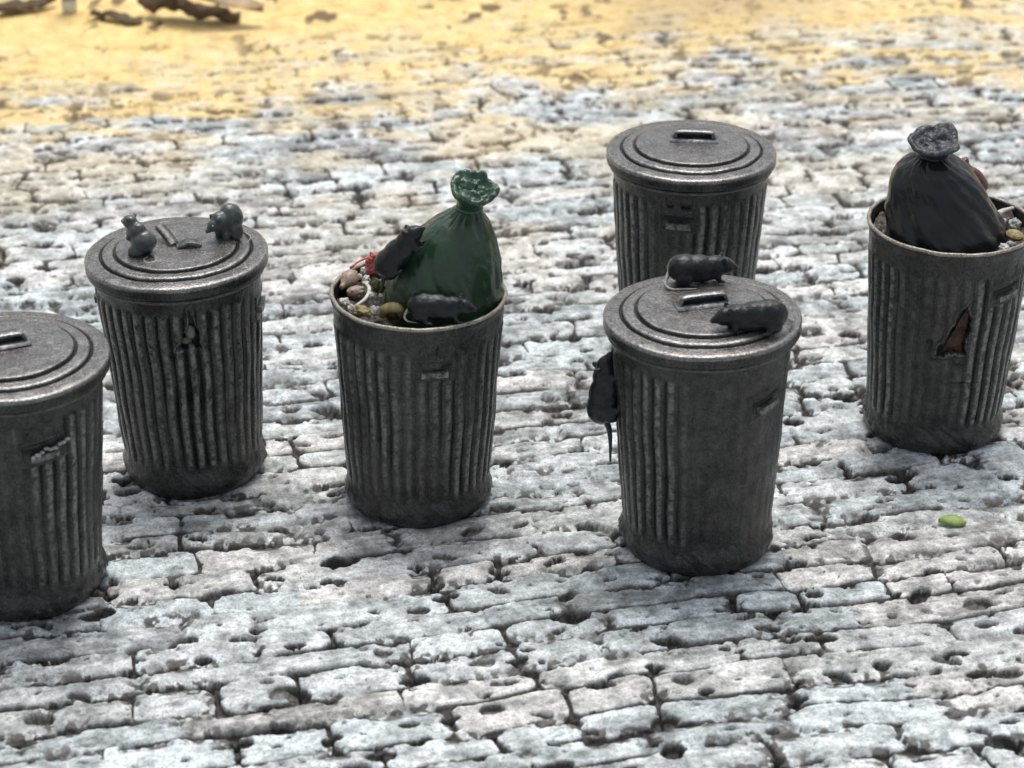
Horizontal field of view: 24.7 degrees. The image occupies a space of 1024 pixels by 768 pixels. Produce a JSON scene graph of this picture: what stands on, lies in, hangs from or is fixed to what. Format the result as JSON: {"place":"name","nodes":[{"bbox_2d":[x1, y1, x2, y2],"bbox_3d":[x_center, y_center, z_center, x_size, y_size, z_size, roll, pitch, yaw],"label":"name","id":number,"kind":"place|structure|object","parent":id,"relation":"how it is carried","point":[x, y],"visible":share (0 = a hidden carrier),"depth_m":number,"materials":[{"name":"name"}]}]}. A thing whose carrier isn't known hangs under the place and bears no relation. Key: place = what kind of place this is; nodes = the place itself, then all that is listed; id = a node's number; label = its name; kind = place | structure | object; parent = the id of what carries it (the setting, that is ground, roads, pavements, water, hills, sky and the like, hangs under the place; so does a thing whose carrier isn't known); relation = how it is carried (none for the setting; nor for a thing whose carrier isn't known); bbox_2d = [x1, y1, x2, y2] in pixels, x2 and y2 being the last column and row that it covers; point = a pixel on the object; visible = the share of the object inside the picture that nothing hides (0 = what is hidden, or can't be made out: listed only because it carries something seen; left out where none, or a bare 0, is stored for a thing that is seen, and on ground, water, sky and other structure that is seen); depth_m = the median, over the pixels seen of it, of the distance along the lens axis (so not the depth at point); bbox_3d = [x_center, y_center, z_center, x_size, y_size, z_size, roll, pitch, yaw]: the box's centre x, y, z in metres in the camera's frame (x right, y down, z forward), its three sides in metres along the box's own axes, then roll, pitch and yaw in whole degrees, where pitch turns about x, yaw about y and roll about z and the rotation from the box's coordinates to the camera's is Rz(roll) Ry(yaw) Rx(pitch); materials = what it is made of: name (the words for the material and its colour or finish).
{"place":"outdoors","nodes":[
{"label":"outdoors","id":0,"kind":"place"},
{"bbox_2d":[61,0,77,13],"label":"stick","id":1,"kind":"object","parent":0,"point":[69,6],"visible":1,"depth_m":10.57,"materials":[{"name":"white paint"}]},
{"bbox_2d":[0,0,1023,767],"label":"ground","id":2,"kind":"structure","parent":0,"point":[288,606],"depth_m":6.95,"materials":[{"name":"grey stone"}]},
{"bbox_2d":[0,0,54,17],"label":"bark","id":3,"kind":"object","parent":2,"relation":"on","point":[12,8],"visible":1,"depth_m":10.55,"materials":[{"name":"brown wood"}]},
{"bbox_2d":[0,311,110,621],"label":"dustbin","id":4,"kind":"object","parent":2,"relation":"on","point":[54,369],"visible":1,"depth_m":5.98,"materials":[{"name":"metal"}]},
{"bbox_2d":[93,4,141,25],"bbox_3d":[-1.781,-1.647,10.467,0.236,0.071,0.103,13,30,24],"label":"bark","id":5,"kind":"object","parent":2,"relation":"on","point":[110,15],"visible":1,"depth_m":10.45,"materials":[{"name":"brown wood"}]},
{"bbox_2d":[84,217,268,499],"bbox_3d":[-0.936,-0.089,6.690,0.513,0.759,0.511,-1,27,0],"label":"dustbin","id":6,"kind":"object","parent":2,"relation":"on","point":[181,319],"visible":0.93,"depth_m":6.53,"materials":[{"name":"metal"}]},
{"bbox_2d":[121,213,157,262],"bbox_3d":[-1.024,-0.408,6.459,0.136,0.112,0.076,21,34,34],"label":"rat","id":7,"kind":"object","parent":6,"relation":"on","point":[141,237],"visible":1,"depth_m":6.44,"materials":[{"name":"grey paint"}]},
{"bbox_2d":[205,203,251,240],"bbox_3d":[-0.808,-0.447,6.562,0.126,0.113,0.091,-28,38,-33],"label":"rat","id":8,"kind":"object","parent":6,"relation":"on","point":[225,222],"visible":1,"depth_m":6.54,"materials":[{"name":"grey paint"}]},
{"bbox_2d":[137,0,245,20],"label":"twig","id":9,"kind":"object","parent":2,"relation":"on","point":[191,10],"visible":1,"depth_m":10.44,"materials":[{"name":"brown wood"}]},
{"bbox_2d":[205,0,263,11],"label":"dry leaf","id":10,"kind":"object","parent":9,"relation":"on","point":[254,5],"visible":1,"depth_m":10.42,"materials":[{"name":"beige plant"}]},
{"bbox_2d":[329,262,507,528],"bbox_3d":[-0.264,0.032,6.571,0.492,0.653,0.491,1,27,-1],"label":"dustbin","id":11,"kind":"object","parent":2,"relation":"on","point":[418,409],"visible":0.88,"depth_m":6.40,"materials":[{"name":"metal"}]},
{"bbox_2d":[350,256,369,267],"bbox_3d":[-0.420,-0.349,6.583,0.017,0.009,0.115,22,34,36],"label":"red string","id":12,"kind":"object","parent":11,"relation":"on","point":[358,261],"visible":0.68,"depth_m":6.58,"materials":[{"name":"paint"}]},
{"bbox_2d":[337,276,452,327],"bbox_3d":[-0.257,-0.217,6.443,0.451,0.061,0.451,0,27,0],"label":"rubbish","id":13,"kind":"object","parent":11,"relation":"in","point":[378,300],"visible":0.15,"depth_m":6.46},
{"bbox_2d":[339,297,350,308],"bbox_3d":[-0.455,-0.221,6.364,0.030,0.032,0.035,-12,30,-22],"label":"crumb","id":14,"kind":"object","parent":13,"relation":"on","point":[345,303],"visible":1,"depth_m":6.36,"materials":[{"name":"white paint"}]},
{"bbox_2d":[339,269,358,289],"bbox_3d":[-0.453,-0.291,6.498,0.053,0.051,0.092,0,27,0],"label":"drumstick","id":15,"kind":"object","parent":13,"relation":"on","point":[349,278],"visible":0.98,"depth_m":6.48,"materials":[{"name":"beige food"}]},
{"bbox_2d":[348,304,355,313],"bbox_3d":[-0.435,-0.204,6.331,0.024,0.032,0.030,-8,28,-15],"label":"crumb","id":16,"kind":"object","parent":13,"relation":"on","point":[351,308],"visible":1,"depth_m":6.32,"materials":[{"name":"white paint"}]},
{"bbox_2d":[347,285,364,295],"bbox_3d":[-0.432,-0.258,6.446,0.055,0.027,0.039,-17,32,-30],"label":"meat scrap","id":17,"kind":"object","parent":13,"relation":"on","point":[355,290],"visible":1,"depth_m":6.43,"materials":[{"name":"beige paint"}]},
{"bbox_2d":[352,305,371,317],"bbox_3d":[-0.406,-0.199,6.324,0.070,0.032,0.040,14,30,25],"label":"crust","id":18,"kind":"object","parent":13,"relation":"on","point":[361,310],"visible":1,"depth_m":6.32,"materials":[{"name":"yellow food"}]},
{"bbox_2d":[355,281,370,304],"bbox_3d":[-0.408,-0.247,6.417,0.040,0.022,0.176,4,28,7],"label":"bone","id":19,"kind":"object","parent":13,"relation":"on","point":[366,297],"visible":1,"depth_m":6.40,"materials":[{"name":"white paint"}]},
{"bbox_2d":[360,266,367,274],"bbox_3d":[-0.415,-0.316,6.551,0.026,0.027,0.024,15,31,26],"label":"crumb","id":20,"kind":"object","parent":13,"relation":"on","point":[363,271],"visible":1,"depth_m":6.54,"materials":[{"name":"white paint"}]},
{"bbox_2d":[362,275,370,281],"bbox_3d":[-0.407,-0.291,6.502,0.024,0.030,0.026,16,32,29],"label":"crumb","id":21,"kind":"object","parent":13,"relation":"on","point":[365,278],"visible":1,"depth_m":6.49,"materials":[{"name":"white paint"}]},
{"bbox_2d":[365,264,376,274],"bbox_3d":[-0.399,-0.322,6.553,0.052,0.040,0.033,0,27,0],"label":"pink scrap","id":22,"kind":"object","parent":13,"relation":"on","point":[371,271],"visible":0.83,"depth_m":6.54,"materials":[{"name":"red paint"}]},
{"bbox_2d":[368,292,373,300],"bbox_3d":[-0.389,-0.239,6.404,0.022,0.028,0.025,5,28,9],"label":"crumb","id":23,"kind":"object","parent":13,"relation":"on","point":[371,296],"visible":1,"depth_m":6.40,"materials":[{"name":"white paint"}]},
{"bbox_2d":[365,251,377,270],"bbox_3d":[-0.387,-0.341,6.545,0.048,0.065,0.034,0,27,0],"label":"red rag","id":24,"kind":"object","parent":13,"relation":"on","point":[369,261],"visible":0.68,"depth_m":6.53,"materials":[{"name":"fabric"}]},
{"bbox_2d":[370,305,379,315],"bbox_3d":[-0.368,-0.197,6.321,0.030,0.030,0.029,-17,32,-29],"label":"crumb","id":25,"kind":"object","parent":13,"relation":"on","point":[375,310],"visible":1,"depth_m":6.31,"materials":[{"name":"white paint"}]},
{"bbox_2d":[371,278,384,293],"bbox_3d":[-0.370,-0.272,6.463,0.040,0.045,0.032,0,27,0],"label":"green scrap","id":26,"kind":"object","parent":13,"relation":"on","point":[376,283],"visible":0.75,"depth_m":6.46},
{"bbox_2d":[379,302,404,317],"bbox_3d":[-0.324,-0.198,6.282,0.072,0.056,0.049,0,27,0],"label":"bread crust","id":27,"kind":"object","parent":13,"relation":"on","point":[391,307],"visible":1,"depth_m":6.26,"materials":[{"name":"yellow food"}]},
{"bbox_2d":[386,313,397,319],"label":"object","id":28,"kind":"object","parent":13,"relation":"on","point":[391,316],"visible":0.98,"depth_m":6.30,"materials":[{"name":"brown"}]},
{"bbox_2d":[403,292,476,324],"bbox_3d":[-0.192,-0.208,6.247,0.198,0.077,0.090,1,27,3],"label":"rat","id":29,"kind":"object","parent":13,"relation":"on","point":[423,307],"visible":1,"depth_m":6.22,"materials":[{"name":"paint"}]},
{"bbox_2d":[382,169,502,327],"bbox_3d":[-0.191,-0.362,6.369,0.334,0.463,0.331,0,27,0],"label":"rubbish bag","id":30,"kind":"object","parent":11,"relation":"in","point":[458,254],"visible":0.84,"depth_m":6.28,"materials":[{"name":"green paint"}]},
{"bbox_2d":[374,225,425,295],"bbox_3d":[-0.314,-0.345,6.274,0.080,0.248,0.093,39,29,-8],"label":"rat","id":31,"kind":"object","parent":30,"relation":"attached to","point":[394,257],"visible":1,"depth_m":6.24,"materials":[{"name":"paint"}]},
{"bbox_2d":[606,120,776,290],"bbox_3d":[0.556,-0.440,7.377,0.527,0.752,0.527,0,27,0],"label":"dustbin","id":32,"kind":"object","parent":2,"relation":"on","point":[692,187],"visible":0.77,"depth_m":7.14,"materials":[{"name":"metal"}]},
{"bbox_2d":[603,275,801,576],"bbox_3d":[0.508,0.102,6.319,0.526,0.759,0.525,-1,27,0],"label":"dustbin","id":33,"kind":"object","parent":2,"relation":"on","point":[700,402],"visible":0.91,"depth_m":6.15,"materials":[{"name":"metal"}]},
{"bbox_2d":[586,351,619,461],"bbox_3d":[0.243,0.060,6.277,0.088,0.329,0.103,2,27,-5],"label":"rat","id":34,"kind":"object","parent":33,"relation":"attached to","point":[602,408],"visible":0.94,"depth_m":6.23,"materials":[{"name":"paint"}]},
{"bbox_2d":[663,252,738,290],"bbox_3d":[0.507,-0.311,6.277,0.212,0.082,0.102,-4,28,-7],"label":"rat","id":35,"kind":"object","parent":33,"relation":"on","point":[685,269],"visible":1,"depth_m":6.25,"materials":[{"name":"paint"}]},
{"bbox_2d":[710,299,793,335],"bbox_3d":[0.634,-0.177,6.034,0.231,0.083,0.113,-14,30,-25],"label":"rat","id":36,"kind":"object","parent":33,"relation":"on","point":[770,316],"visible":1,"depth_m":6.01,"materials":[{"name":"paint"}]},
{"bbox_2d":[862,195,1023,455],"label":"dustbin","id":37,"kind":"object","parent":2,"relation":"on","point":[941,330],"visible":0.88,"depth_m":6.78,"materials":[{"name":"metal"}]},
{"bbox_2d":[884,122,1008,253],"bbox_3d":[1.262,-0.546,6.722,0.366,0.406,0.362,0,27,0],"label":"rubbish bag","id":38,"kind":"object","parent":37,"relation":"in","point":[938,199],"visible":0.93,"depth_m":6.63,"materials":[{"name":"black paint"}]},
{"bbox_2d":[873,211,1023,250],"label":"rubbish","id":39,"kind":"object","parent":37,"relation":"in","point":[879,224],"visible":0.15,"depth_m":6.87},
{"bbox_2d":[998,243,1009,249],"bbox_3d":[1.398,-0.387,6.635,0.030,0.026,0.033,-20,33,-33],"label":"pale scrap","id":40,"kind":"object","parent":39,"relation":"on","point":[1002,246],"visible":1,"depth_m":6.63,"materials":[{"name":"white paint"}]},
{"bbox_2d":[998,206,1013,214],"bbox_3d":[1.439,-0.510,6.850,0.085,0.019,0.054,-10,29,-18],"label":"fish bone","id":41,"kind":"object","parent":39,"relation":"on","point":[1003,210],"visible":0.55,"depth_m":6.84,"materials":[{"name":"white paint"}]},
{"bbox_2d":[1005,241,1014,246],"bbox_3d":[1.422,-0.398,6.659,0.028,0.020,0.023,4,28,7],"label":"pale scrap","id":42,"kind":"object","parent":39,"relation":"on","point":[1010,243],"visible":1,"depth_m":6.65,"materials":[{"name":"white paper"}]},
{"bbox_2d":[1006,229,1023,240],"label":"potato","id":43,"kind":"object","parent":39,"relation":"on","point":[1014,235],"visible":1,"depth_m":6.71,"materials":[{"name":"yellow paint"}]},
{"bbox_2d":[1008,217,1021,229],"bbox_3d":[1.463,-0.465,6.786,0.038,0.037,0.048,7,28,13],"label":"pale scrap","id":44,"kind":"object","parent":39,"relation":"on","point":[1015,223],"visible":1,"depth_m":6.77,"materials":[{"name":"white paper"}]},
{"bbox_2d":[961,157,988,189],"bbox_3d":[1.363,-0.618,6.918,0.062,0.118,0.062,-31,15,15],"label":"bottle","id":45,"kind":"object","parent":37,"relation":"on","point":[981,177],"visible":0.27,"depth_m":6.90,"materials":[{"name":"glass"}]},
{"bbox_2d":[938,515,966,525],"bbox_3d":[1.238,0.383,6.555,0.078,0.019,0.040,5,48,4],"label":"leaf fragment","id":46,"kind":"object","parent":2,"relation":"on","point":[954,520],"visible":1,"depth_m":6.55,"materials":[{"name":"green plant"}]}
]}

